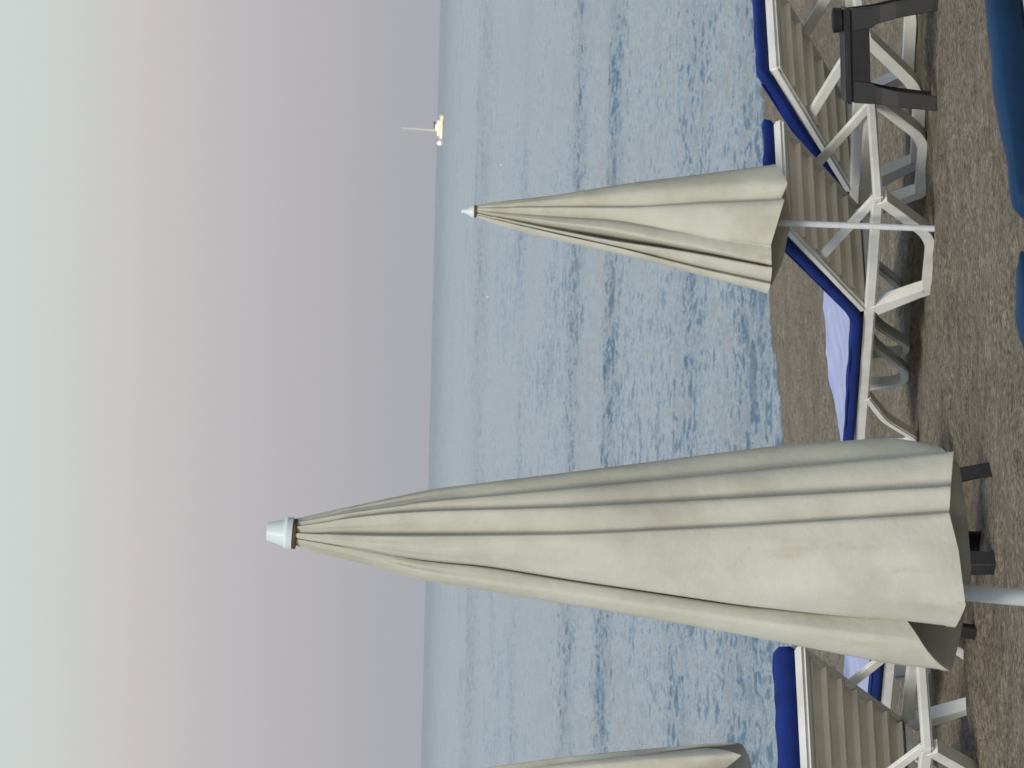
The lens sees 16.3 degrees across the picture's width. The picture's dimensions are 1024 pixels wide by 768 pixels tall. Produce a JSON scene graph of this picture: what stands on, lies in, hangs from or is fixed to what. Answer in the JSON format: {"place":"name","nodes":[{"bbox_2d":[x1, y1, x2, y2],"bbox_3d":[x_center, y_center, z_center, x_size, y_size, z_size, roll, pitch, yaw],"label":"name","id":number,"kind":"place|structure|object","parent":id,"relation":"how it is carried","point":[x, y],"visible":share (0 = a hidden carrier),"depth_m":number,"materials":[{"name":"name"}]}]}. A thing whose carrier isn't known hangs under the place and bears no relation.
{"place":"outdoors","nodes":[
{"label":"outdoors","id":0,"kind":"place"},
{"bbox_2d":[0,0,439,767],"label":"sky","id":1,"kind":"structure","parent":0,"point":[217,217],"materials":[{"name":"grey"}]},
{"bbox_2d":[421,0,791,767],"bbox_3d":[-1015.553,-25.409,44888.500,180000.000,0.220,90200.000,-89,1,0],"label":"sea","id":2,"kind":"structure","parent":0,"point":[549,356],"depth_m":89.41,"materials":[{"name":"blue liquid"}]},
{"bbox_2d":[402,115,443,142],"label":"sailing boat","id":3,"kind":"object","parent":2,"relation":"on","point":[439,126],"visible":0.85,"depth_m":2086.75,"materials":[{"name":"white paint"}]},
{"bbox_2d":[761,0,1023,767],"bbox_3d":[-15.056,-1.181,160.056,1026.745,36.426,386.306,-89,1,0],"label":"beach sand","id":4,"kind":"structure","parent":0,"point":[960,392],"depth_m":15.36,"materials":[{"name":"brown sand"}]},
{"bbox_2d":[489,742,750,767],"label":"parasol","id":5,"kind":"object","parent":4,"relation":"on","point":[725,755],"visible":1,"depth_m":16.70,"materials":[{"name":"beige fabric"}]},
{"bbox_2d":[266,438,1023,670],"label":"parasol","id":6,"kind":"object","parent":4,"relation":"on","point":[858,548],"visible":1,"depth_m":7.40,"materials":[{"name":"beige fabric"}]},
{"bbox_2d":[461,164,934,293],"bbox_3d":[0.989,-0.714,16.343,0.595,2.442,0.317,-89,1,0],"label":"parasol","id":7,"kind":"object","parent":4,"relation":"on","point":[731,226],"visible":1,"depth_m":16.30,"materials":[{"name":"beige fabric"}]},
{"bbox_2d":[752,0,924,389],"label":"sun lounger","id":8,"kind":"object","parent":4,"relation":"on","point":[798,79],"visible":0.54,"depth_m":17.41,"materials":[{"name":"white plastic"}]},
{"bbox_2d":[761,104,933,440],"bbox_3d":[1.620,-0.495,17.537,2.436,0.800,0.636,84,-175,-60],"label":"sun lounger","id":9,"kind":"object","parent":4,"relation":"on","point":[839,267],"visible":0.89,"depth_m":17.06,"materials":[{"name":"white plastic"}]},
{"bbox_2d":[772,638,977,767],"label":"sun lounger","id":10,"kind":"object","parent":4,"relation":"on","point":[827,716],"visible":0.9,"depth_m":14.86,"materials":[{"name":"white plastic"}]},
{"bbox_2d":[839,0,937,110],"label":"side table","id":11,"kind":"object","parent":4,"relation":"on","point":[858,85],"visible":0.91,"depth_m":16.07,"materials":[{"name":"black plastic"}]},
{"bbox_2d":[832,7,842,32],"bbox_3d":[1.469,-1.641,16.169,0.116,0.047,0.116,-74,-18,-83],"label":"ashtray","id":12,"kind":"object","parent":11,"relation":"on","point":[837,20],"visible":1,"depth_m":16.12,"materials":[{"name":"black plastic"}]},
{"bbox_2d":[843,438,937,767],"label":"sun lounger","id":13,"kind":"object","parent":4,"relation":"on","point":[878,683],"visible":0.09,"depth_m":16.76,"materials":[{"name":"white plastic"}]},
{"bbox_2d":[960,462,995,639],"bbox_3d":[1.722,0.684,14.449,0.520,0.450,0.520,86,-176,-50],"label":"side table","id":14,"kind":"object","parent":4,"relation":"on","point":[983,562],"visible":0.17,"depth_m":14.38,"materials":[{"name":"black plastic"}]},
{"bbox_2d":[985,0,1023,219],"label":"sun lounger","id":15,"kind":"object","parent":4,"relation":"on","point":[1005,23],"visible":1,"depth_m":4.95,"materials":[{"name":"blue fabric"}]},
{"bbox_2d":[1015,251,1023,348],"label":"sun lounger","id":16,"kind":"object","parent":4,"relation":"on","point":[1019,316],"visible":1,"depth_m":4.74,"materials":[{"name":"blue fabric"}]}
]}

